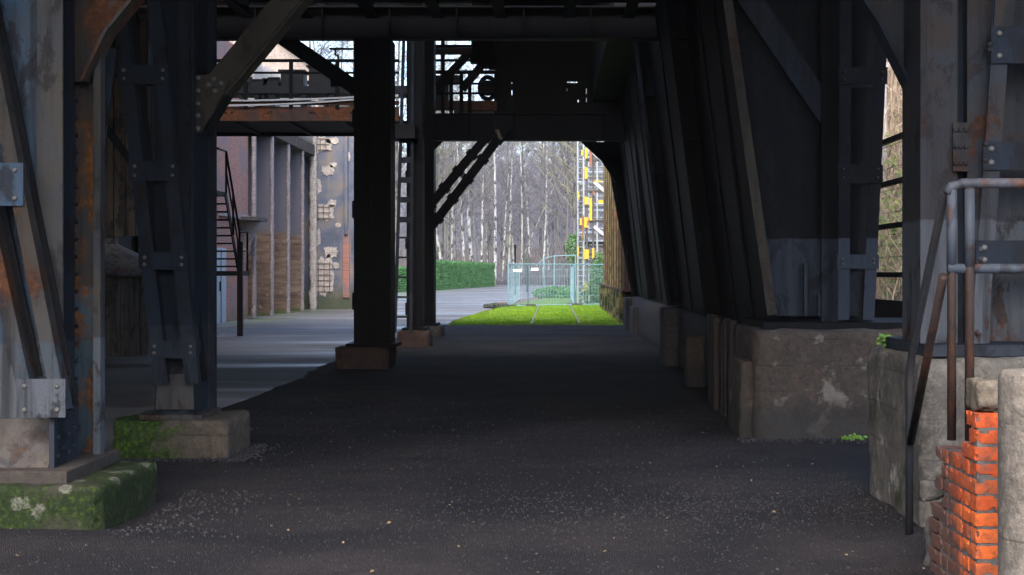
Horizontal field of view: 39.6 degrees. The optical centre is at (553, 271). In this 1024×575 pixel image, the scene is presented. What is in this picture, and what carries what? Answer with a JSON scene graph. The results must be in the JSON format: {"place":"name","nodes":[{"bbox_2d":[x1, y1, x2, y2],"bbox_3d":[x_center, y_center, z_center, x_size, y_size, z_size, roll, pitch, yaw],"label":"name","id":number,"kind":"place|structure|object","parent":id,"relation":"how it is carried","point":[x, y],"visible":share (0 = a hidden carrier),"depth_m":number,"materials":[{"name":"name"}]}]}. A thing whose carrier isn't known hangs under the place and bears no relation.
{"place":"outdoors","nodes":[
{"label":"outdoors","id":0,"kind":"place"},
{"bbox_2d":[105,237,148,356],"bbox_3d":[-8.950,0.450,28.200,3.040,2.300,3.040,0,0,0],"label":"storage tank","id":1,"kind":"object","parent":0,"point":[126,329],"visible":0.16,"depth_m":27.08,"materials":[{"name":"metal"}]},
{"bbox_2d":[105,285,595,448],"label":"asphalt yard","id":2,"kind":"structure","parent":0,"point":[262,354],"depth_m":28.56,"materials":[{"name":"asphalt"}]},
{"bbox_2d":[117,235,139,252],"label":"shed wall","id":3,"kind":"structure","parent":2,"relation":"on","point":[130,243],"depth_m":36.64,"materials":[{"name":"black metal"}]},
{"bbox_2d":[105,7,154,237],"bbox_3d":[-7.584,-1.200,23.185,3.633,5.600,3.630,0,0,0],"label":"timber hopper","id":4,"kind":"object","parent":2,"relation":"on","point":[120,218],"visible":0.12,"depth_m":21.51,"materials":[{"name":"brown wood"}]},
{"bbox_2d":[217,147,249,335],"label":"steel staircase","id":5,"kind":"structure","parent":2,"relation":"on","point":[239,273],"depth_m":35.29,"materials":[{"name":"metal"}]},
{"bbox_2d":[217,41,353,323],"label":"brick hall","id":6,"kind":"structure","parent":2,"relation":"on","point":[294,197],"depth_m":54.90,"materials":[{"name":"brown brick"}]},
{"bbox_2d":[217,248,225,323],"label":"door","id":7,"kind":"structure","parent":6,"relation":"in","point":[221,280],"depth_m":44.41,"materials":[{"name":"blue paint"}]},
{"bbox_2d":[229,41,348,106],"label":"gable hall","id":8,"kind":"structure","parent":2,"relation":"on","point":[278,51],"depth_m":70.00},
{"bbox_2d":[398,266,406,291],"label":"clipped hedge","id":9,"kind":"object","parent":2,"relation":"on","point":[402,283],"visible":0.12,"depth_m":114.35,"materials":[{"name":"green plant"}]},
{"bbox_2d":[436,260,494,289],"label":"clipped hedge","id":10,"kind":"object","parent":2,"relation":"on","point":[456,274],"visible":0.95,"depth_m":137.02,"materials":[{"name":"green plant"}]},
{"bbox_2d":[505,82,602,263],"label":"bare tree","id":11,"kind":"object","parent":2,"relation":"on","point":[573,196],"visible":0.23,"depth_m":131.74,"materials":[{"name":"grey plant"}]},
{"bbox_2d":[521,82,602,287],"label":"bare tree","id":12,"kind":"object","parent":2,"relation":"on","point":[567,209],"visible":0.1,"depth_m":139.70,"materials":[{"name":"grey plant"}]},
{"bbox_2d":[530,82,600,263],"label":"bare tree","id":13,"kind":"object","parent":2,"relation":"on","point":[562,172],"visible":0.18,"depth_m":160.21,"materials":[{"name":"grey plant"}]},
{"bbox_2d":[529,142,602,225],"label":"bare tree","id":14,"kind":"object","parent":2,"relation":"on","point":[570,179],"visible":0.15,"depth_m":159.82,"materials":[{"name":"grey plant"}]},
{"bbox_2d":[707,314,742,417],"bbox_3d":[1.892,1.073,15.837,0.174,1.155,2.775,0,0,0],"label":"sheet piling","id":15,"kind":"object","parent":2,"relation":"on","point":[719,343],"visible":0.5,"depth_m":15.74,"materials":[{"name":"metal"}]},
{"bbox_2d":[905,178,1023,534],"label":"pipe railing","id":16,"kind":"object","parent":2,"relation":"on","point":[969,268],"visible":0.92,"depth_m":6.88,"materials":[{"name":"metal"}]},
{"bbox_2d":[301,41,602,203],"label":"sky","id":17,"kind":"structure","parent":0,"point":[462,42],"materials":[{"name":"white"}]},
{"bbox_2d":[0,324,934,574],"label":"gravel ground","id":18,"kind":"structure","parent":0,"point":[550,364],"depth_m":10.41,"materials":[{"name":"gravel"}]},
{"bbox_2d":[0,460,156,529],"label":"concrete plinth","id":19,"kind":"structure","parent":18,"relation":"on","point":[115,494],"depth_m":8.48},
{"bbox_2d":[0,0,144,483],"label":"steel column","id":20,"kind":"structure","parent":19,"relation":"on","point":[53,53],"depth_m":8.90,"materials":[{"name":"grey metal"}]},
{"bbox_2d":[105,32,119,137],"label":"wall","id":21,"kind":"structure","parent":18,"relation":"on","point":[110,61],"depth_m":10.59,"materials":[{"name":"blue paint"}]},
{"bbox_2d":[112,410,249,459],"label":"concrete plinth","id":22,"kind":"structure","parent":18,"relation":"on","point":[223,434],"depth_m":11.85,"materials":[{"name":"concrete"}]},
{"bbox_2d":[117,0,313,419],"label":"steel column","id":23,"kind":"structure","parent":22,"relation":"on","point":[192,81],"depth_m":11.97,"materials":[{"name":"metal"}]},
{"bbox_2d":[335,345,396,368],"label":"concrete plinth","id":24,"kind":"structure","parent":18,"relation":"on","point":[365,357],"depth_m":22.96,"materials":[{"name":"concrete"}]},
{"bbox_2d":[278,38,401,346],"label":"steel column","id":25,"kind":"structure","parent":24,"relation":"on","point":[370,85],"depth_m":23.20,"materials":[{"name":"metal"}]},
{"bbox_2d":[140,6,658,40],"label":"cross beam","id":26,"kind":"structure","parent":25,"relation":"on","point":[471,23],"depth_m":23.38,"materials":[{"name":"black metal"}]},
{"bbox_2d":[405,3,407,326],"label":"steel column","id":27,"kind":"structure","parent":18,"relation":"on","point":[406,247],"depth_m":32.20,"materials":[{"name":"metal"}]},
{"bbox_2d":[141,3,471,5],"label":"overhead deck","id":28,"kind":"structure","parent":27,"relation":"on","point":[355,4],"depth_m":37.24,"materials":[{"name":"black metal"}]},
{"bbox_2d":[436,3,498,69],"bbox_3d":[-2.294,-6.040,35.700,1.816,1.919,0.400,0,0,0],"label":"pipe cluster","id":29,"kind":"object","parent":28,"relation":"hanging from","point":[483,55],"visible":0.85,"depth_m":35.50,"materials":[{"name":"black metal"}]},
{"bbox_2d":[494,3,619,112],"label":"winch house","id":30,"kind":"structure","parent":28,"relation":"hanging from","point":[533,76],"depth_m":36.40,"materials":[{"name":"black metal"}]},
{"bbox_2d":[436,41,496,112],"bbox_3d":[-2.321,-4.907,36.170,1.758,2.014,0.860,0,0,0],"label":"plant railing","id":31,"kind":"object","parent":30,"relation":"attached to","point":[447,80],"visible":0.54,"depth_m":35.96,"materials":[{"name":"black metal"}]},
{"bbox_2d":[478,75,497,100],"bbox_3d":[-1.679,-4.676,36.200,0.519,0.679,0.200,0,0,0],"label":"sheave wheel","id":32,"kind":"object","parent":31,"relation":"attached to","point":[487,88],"visible":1,"depth_m":36.15,"materials":[{"name":"black metal"}]},
{"bbox_2d":[217,59,406,135],"bbox_3d":[-7.050,-3.886,32.080,7.500,1.327,3.500,0,0,0],"label":"walkway gantry","id":33,"kind":"object","parent":27,"relation":"attached to","point":[291,120],"visible":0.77,"depth_m":30.40,"materials":[{"name":"brown metal"}]},
{"bbox_2d":[228,96,398,105],"bbox_3d":[-7.050,-3.642,30.280,7.503,0.238,0.039,0,0,0],"label":"cable","id":34,"kind":"object","parent":33,"relation":"attached to","point":[292,103],"visible":0.38,"depth_m":30.27,"materials":[{"name":"metal"}]},
{"bbox_2d":[223,86,406,106],"bbox_3d":[-7.050,-3.793,32.850,7.500,0.901,0.900,0,0,0],"label":"conveyor bed","id":35,"kind":"object","parent":33,"relation":"on","point":[265,92],"visible":0.25,"depth_m":32.44,"materials":[{"name":"paint"}]},
{"bbox_2d":[278,69,308,85],"bbox_3d":[-6.015,-4.427,32.800,0.669,0.383,0.700,0,0,0],"label":"drive motor","id":36,"kind":"object","parent":35,"relation":"on","point":[299,79],"visible":0.64,"depth_m":32.50,"materials":[{"name":"paint"}]},
{"bbox_2d":[306,65,340,85],"bbox_3d":[-5.304,-4.478,32.800,0.734,0.485,0.700,0,0,0],"label":"drive motor","id":37,"kind":"object","parent":35,"relation":"on","point":[318,80],"visible":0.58,"depth_m":32.50,"materials":[{"name":"paint"}]},
{"bbox_2d":[231,94,398,101],"bbox_3d":[-7.050,-3.702,30.280,7.502,0.159,0.039,0,0,0],"label":"cable","id":38,"kind":"object","parent":33,"relation":"attached to","point":[296,99],"visible":0.35,"depth_m":30.27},
{"bbox_2d":[395,3,429,332],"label":"steel column","id":39,"kind":"structure","parent":18,"relation":"on","point":[411,133],"depth_m":29.90,"materials":[{"name":"metal"}]},
{"bbox_2d":[397,329,432,346],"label":"concrete plinth","id":40,"kind":"structure","parent":18,"relation":"on","point":[416,338],"depth_m":29.61,"materials":[{"name":"concrete"}]},
{"bbox_2d":[425,325,444,336],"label":"concrete plinth","id":41,"kind":"structure","parent":18,"relation":"on","point":[438,330],"depth_m":34.51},
{"bbox_2d":[425,41,509,325],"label":"steel column","id":42,"kind":"structure","parent":41,"relation":"on","point":[433,218],"depth_m":34.83,"materials":[{"name":"metal"}]},
{"bbox_2d":[434,113,626,141],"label":"cross beam","id":43,"kind":"structure","parent":42,"relation":"attached to","point":[543,127],"depth_m":35.08,"materials":[{"name":"black metal"}]},
{"bbox_2d":[0,396,925,574],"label":"loose stones","id":44,"kind":"object","parent":18,"relation":"on","point":[249,452],"visible":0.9,"depth_m":9.60,"materials":[{"name":"gravel"}]},
{"bbox_2d":[623,297,631,330],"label":"concrete pier","id":45,"kind":"structure","parent":18,"relation":"on","point":[627,302],"depth_m":38.02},
{"bbox_2d":[632,296,706,384],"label":"retaining wall","id":46,"kind":"structure","parent":18,"relation":"on","point":[692,323],"depth_m":28.79,"materials":[{"name":"concrete"}]},
{"bbox_2d":[581,142,636,296],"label":"raked column","id":47,"kind":"structure","parent":46,"relation":"on","point":[607,155],"depth_m":38.20,"materials":[{"name":"black metal"}]},
{"bbox_2d":[593,0,819,323],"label":"ore bunker","id":48,"kind":"object","parent":46,"relation":"on","point":[741,295],"visible":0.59,"depth_m":21.33,"materials":[{"name":"black metal"}]},
{"bbox_2d":[630,92,654,298],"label":"raked column","id":49,"kind":"structure","parent":48,"relation":"attached to","point":[649,284],"depth_m":31.49,"materials":[{"name":"black metal"}]},
{"bbox_2d":[633,41,678,305],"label":"raked column","id":50,"kind":"structure","parent":48,"relation":"attached to","point":[645,81],"depth_m":25.46,"materials":[{"name":"black metal"}]},
{"bbox_2d":[659,307,679,365],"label":"concrete pier","id":51,"kind":"structure","parent":18,"relation":"on","point":[669,319],"depth_m":23.61,"materials":[{"name":"concrete"}]},
{"bbox_2d":[684,334,705,386],"bbox_3d":[1.927,1.280,19.401,0.287,0.855,0.416,0,0,0],"label":"concrete post","id":52,"kind":"object","parent":18,"relation":"on","point":[694,362],"visible":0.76,"depth_m":19.21,"materials":[{"name":"concrete"}]},
{"bbox_2d":[728,323,901,439],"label":"concrete pier","id":53,"kind":"structure","parent":18,"relation":"on","point":[786,383],"depth_m":13.30,"materials":[{"name":"concrete"}]},
{"bbox_2d":[723,0,901,328],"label":"raked column","id":54,"kind":"structure","parent":53,"relation":"on","point":[810,79],"depth_m":13.77,"materials":[{"name":"black metal"}]},
{"bbox_2d":[866,346,1023,526],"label":"concrete pier","id":55,"kind":"structure","parent":18,"relation":"on","point":[886,370],"depth_m":8.83,"materials":[{"name":"concrete"}]},
{"bbox_2d":[852,0,1023,356],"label":"steel column","id":56,"kind":"structure","parent":55,"relation":"on","point":[957,66],"depth_m":8.80,"materials":[{"name":"metal"}]},
{"bbox_2d":[918,377,997,574],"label":"brick pier","id":57,"kind":"structure","parent":18,"relation":"on","point":[961,532],"depth_m":6.61,"materials":[{"name":"orange brick"}]},
{"bbox_2d":[998,368,1023,574],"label":"concrete pillar","id":58,"kind":"structure","parent":18,"relation":"on","point":[1010,471],"depth_m":5.94,"materials":[{"name":"concrete"}]},
{"bbox_2d":[399,209,602,276],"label":"hill","id":59,"kind":"structure","parent":0,"point":[535,259],"depth_m":287.31,"materials":[{"name":"plant"}]},
{"bbox_2d":[451,284,619,324],"bbox_3d":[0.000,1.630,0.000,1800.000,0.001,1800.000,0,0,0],"label":"ground","id":60,"kind":"structure","parent":0,"point":[524,300],"depth_m":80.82,"materials":[{"name":"green plant"}]},
{"bbox_2d":[309,41,353,63],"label":"bare tree","id":61,"kind":"object","parent":60,"relation":"on","point":[330,44],"visible":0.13,"depth_m":100.11,"materials":[{"name":"grey plant"}]},
{"bbox_2d":[345,41,444,255],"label":"bare tree","id":62,"kind":"object","parent":60,"relation":"on","point":[396,149],"visible":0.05,"depth_m":130.47,"materials":[{"name":"grey plant"}]},
{"bbox_2d":[402,106,475,260],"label":"birch tree","id":63,"kind":"object","parent":60,"relation":"on","point":[438,248],"visible":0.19,"depth_m":139.83,"materials":[{"name":"white plant"}]},
{"bbox_2d":[402,55,491,204],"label":"bare tree","id":64,"kind":"object","parent":60,"relation":"on","point":[438,159],"visible":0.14,"depth_m":141.50,"materials":[{"name":"grey plant"}]},
{"bbox_2d":[398,41,497,259],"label":"bare tree","id":65,"kind":"object","parent":60,"relation":"on","point":[437,209],"visible":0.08,"depth_m":149.86,"materials":[{"name":"grey plant"}]},
{"bbox_2d":[401,41,499,260],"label":"bare tree","id":66,"kind":"object","parent":60,"relation":"on","point":[442,239],"visible":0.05,"depth_m":159.79,"materials":[{"name":"grey plant"}]},
{"bbox_2d":[438,142,478,260],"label":"bare tree","id":67,"kind":"object","parent":60,"relation":"on","point":[448,246],"visible":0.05,"depth_m":209.70,"materials":[{"name":"grey plant"}]},
{"bbox_2d":[436,85,486,260],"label":"birch tree","id":68,"kind":"object","parent":60,"relation":"on","point":[453,207],"visible":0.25,"depth_m":151.89,"materials":[{"name":"white plant"}]},
{"bbox_2d":[437,41,492,261],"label":"birch tree","id":69,"kind":"object","parent":60,"relation":"on","point":[469,235],"visible":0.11,"depth_m":150.05,"materials":[{"name":"white plant"}]},
{"bbox_2d":[438,88,498,260],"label":"bare tree","id":70,"kind":"object","parent":60,"relation":"on","point":[458,202],"visible":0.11,"depth_m":168.26,"materials":[{"name":"grey plant"}]},
{"bbox_2d":[438,66,501,261],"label":"birch tree","id":71,"kind":"object","parent":60,"relation":"on","point":[461,201],"visible":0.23,"depth_m":145.73,"materials":[{"name":"white plant"}]},
{"bbox_2d":[438,90,504,260],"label":"bare tree","id":72,"kind":"object","parent":60,"relation":"on","point":[454,229],"visible":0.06,"depth_m":195.04,"materials":[{"name":"grey plant"}]},
{"bbox_2d":[449,43,518,261],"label":"bare tree","id":73,"kind":"object","parent":60,"relation":"on","point":[470,197],"visible":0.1,"depth_m":204.18,"materials":[{"name":"grey plant"}]},
{"bbox_2d":[460,75,513,261],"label":"birch tree","id":74,"kind":"object","parent":60,"relation":"on","point":[482,221],"visible":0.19,"depth_m":194.12,"materials":[{"name":"white plant"}]},
{"bbox_2d":[450,100,534,262],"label":"bare tree","id":75,"kind":"object","parent":60,"relation":"on","point":[490,243],"visible":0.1,"depth_m":218.05,"materials":[{"name":"grey plant"}]},
{"bbox_2d":[467,69,529,261],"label":"bare tree","id":76,"kind":"object","parent":60,"relation":"on","point":[490,201],"visible":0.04,"depth_m":228.02,"materials":[{"name":"grey plant"}]},
{"bbox_2d":[398,142,602,274],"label":"wood","id":77,"kind":"object","parent":60,"relation":"on","point":[476,231],"visible":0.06,"depth_m":251.18,"materials":[{"name":"plant"}]},
{"bbox_2d":[402,261,600,284],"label":"undergrowth","id":78,"kind":"object","parent":60,"relation":"on","point":[538,278],"visible":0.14,"depth_m":176.09,"materials":[{"name":"plant"}]},
{"bbox_2d":[470,69,536,284],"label":"birch tree","id":79,"kind":"object","parent":60,"relation":"on","point":[495,228],"visible":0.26,"depth_m":168.09,"materials":[{"name":"white plant"}]},
{"bbox_2d":[478,144,533,271],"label":"bare tree","id":80,"kind":"object","parent":60,"relation":"on","point":[501,218],"visible":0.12,"depth_m":231.55,"materials":[{"name":"grey plant"}]},
{"bbox_2d":[479,142,540,272],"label":"birch tree","id":81,"kind":"object","parent":60,"relation":"on","point":[509,245],"visible":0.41,"depth_m":184.00,"materials":[{"name":"white plant"}]},
{"bbox_2d":[485,143,535,262],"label":"birch tree","id":82,"kind":"object","parent":60,"relation":"on","point":[512,235],"visible":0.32,"depth_m":204.96,"materials":[{"name":"white plant"}]},
{"bbox_2d":[483,142,537,283],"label":"birch tree","id":83,"kind":"object","parent":60,"relation":"on","point":[505,210],"visible":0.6,"depth_m":179.62,"materials":[{"name":"white plant"}]},
{"bbox_2d":[473,74,549,273],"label":"bare tree","id":84,"kind":"object","parent":60,"relation":"on","point":[507,238],"visible":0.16,"depth_m":199.58,"materials":[{"name":"grey plant"}]},
{"bbox_2d":[478,142,549,270],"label":"bare tree","id":85,"kind":"object","parent":60,"relation":"on","point":[524,240],"visible":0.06,"depth_m":210.06,"materials":[{"name":"grey plant"}]},
{"bbox_2d":[508,263,528,305],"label":"site fence","id":86,"kind":"object","parent":60,"relation":"on","point":[516,270],"visible":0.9,"depth_m":64.08,"materials":[{"name":"metal"}]},
{"bbox_2d":[493,142,554,283],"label":"birch tree","id":87,"kind":"object","parent":60,"relation":"on","point":[521,202],"visible":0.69,"depth_m":177.94,"materials":[{"name":"white plant"}]},
{"bbox_2d":[491,164,570,268],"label":"birch tree","id":88,"kind":"object","parent":60,"relation":"on","point":[535,224],"visible":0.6,"depth_m":188.00,"materials":[{"name":"white plant"}]},
{"bbox_2d":[508,142,553,270],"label":"birch tree","id":89,"kind":"object","parent":60,"relation":"on","point":[528,221],"visible":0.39,"depth_m":199.15,"materials":[{"name":"white plant"}]},
{"bbox_2d":[502,82,576,272],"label":"bare tree","id":90,"kind":"object","parent":60,"relation":"on","point":[540,226],"visible":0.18,"depth_m":199.66,"materials":[{"name":"grey plant"}]},
{"bbox_2d":[525,142,559,269],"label":"birch tree","id":91,"kind":"object","parent":60,"relation":"on","point":[547,230],"visible":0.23,"depth_m":222.23,"materials":[{"name":"white plant"}]},
{"bbox_2d":[513,142,572,274],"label":"bare tree","id":92,"kind":"object","parent":60,"relation":"on","point":[558,238],"visible":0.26,"depth_m":190.25,"materials":[{"name":"grey plant"}]},
{"bbox_2d":[519,144,576,279],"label":"birch tree","id":93,"kind":"object","parent":60,"relation":"on","point":[545,219],"visible":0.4,"depth_m":180.15,"materials":[{"name":"white plant"}]},
{"bbox_2d":[529,264,574,305],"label":"site fence","id":94,"kind":"object","parent":60,"relation":"on","point":[534,269],"visible":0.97,"depth_m":65.26,"materials":[{"name":"metal"}]},
{"bbox_2d":[531,285,581,298],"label":"rough bush","id":95,"kind":"object","parent":60,"relation":"on","point":[550,295],"visible":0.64,"depth_m":85.68,"materials":[{"name":"green plant"}]},
{"bbox_2d":[520,142,601,274],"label":"bare tree","id":96,"kind":"object","parent":60,"relation":"on","point":[552,244],"visible":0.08,"depth_m":207.80,"materials":[{"name":"grey plant"}]},
{"bbox_2d":[565,232,582,269],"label":"evergreen shrub","id":97,"kind":"object","parent":60,"relation":"on","point":[569,244],"visible":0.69,"depth_m":94.84,"materials":[{"name":"green plant"}]},
{"bbox_2d":[577,88,603,303],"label":"scaffold tower","id":98,"kind":"structure","parent":60,"relation":"on","point":[588,201],"depth_m":69.97,"materials":[{"name":"metal"}]},
{"bbox_2d":[580,251,603,303],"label":"ivy bush","id":99,"kind":"object","parent":60,"relation":"on","point":[593,293],"visible":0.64,"depth_m":68.64,"materials":[{"name":"green plant"}]},
{"bbox_2d":[618,291,631,322],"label":"mossy pier","id":100,"kind":"structure","parent":60,"relation":"on","point":[620,305],"depth_m":43.01,"materials":[{"name":"brown concrete"}]},
{"bbox_2d":[629,305,637,333],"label":"concrete pier","id":101,"kind":"structure","parent":60,"relation":"on","point":[633,322],"depth_m":35.53,"materials":[{"name":"concrete"}]},
{"bbox_2d":[883,62,888,213],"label":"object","id":102,"kind":"structure","parent":60,"relation":"on","point":[885,102],"depth_m":29.90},
{"bbox_2d":[875,132,901,317],"bbox_3d":[4.550,-0.125,19.500,0.100,3.550,9.100,0,0,0],"label":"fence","id":103,"kind":"object","parent":60,"relation":"on","point":[886,308],"visible":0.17,"depth_m":19.46,"materials":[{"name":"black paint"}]},
{"bbox_2d":[875,59,901,300],"bbox_3d":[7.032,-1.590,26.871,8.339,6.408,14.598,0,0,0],"label":"bramble thicket","id":104,"kind":"object","parent":60,"relation":"on","point":[895,246],"visible":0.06,"depth_m":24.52,"materials":[{"name":"plant"}]},
{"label":"shadow wall","id":105,"kind":"object","parent":60,"relation":"on","visible":0},
{"bbox_2d":[599,166,630,291],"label":"rusty plate wall","id":106,"kind":"structure","parent":105,"relation":"on","point":[615,274],"depth_m":50.05,"materials":[{"name":"metal"}]},
{"bbox_2d":[449,303,622,324],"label":"lawn grass","id":107,"kind":"structure","parent":0,"point":[600,317],"depth_m":48.70,"materials":[{"name":"plant"}]},
{"bbox_2d":[887,64,901,255],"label":"embankment","id":108,"kind":"structure","parent":0,"point":[900,121],"depth_m":36.11,"materials":[{"name":"plant"}]},
{"bbox_3d":[-1.950,-3.750,12.250,12.100,0.600,0.300,0,0,0],"label":"cross beam","id":109,"kind":"object","parent":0,"visible":0},
{"bbox_2d":[143,0,656,17],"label":"overhead deck","id":110,"kind":"structure","parent":109,"relation":"on","point":[240,8],"depth_m":22.55,"materials":[{"name":"black metal"}]},
{"bbox_2d":[665,0,720,316],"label":"raked column","id":111,"kind":"structure","parent":110,"relation":"attached to","point":[679,38],"depth_m":19.16,"materials":[{"name":"black metal"}]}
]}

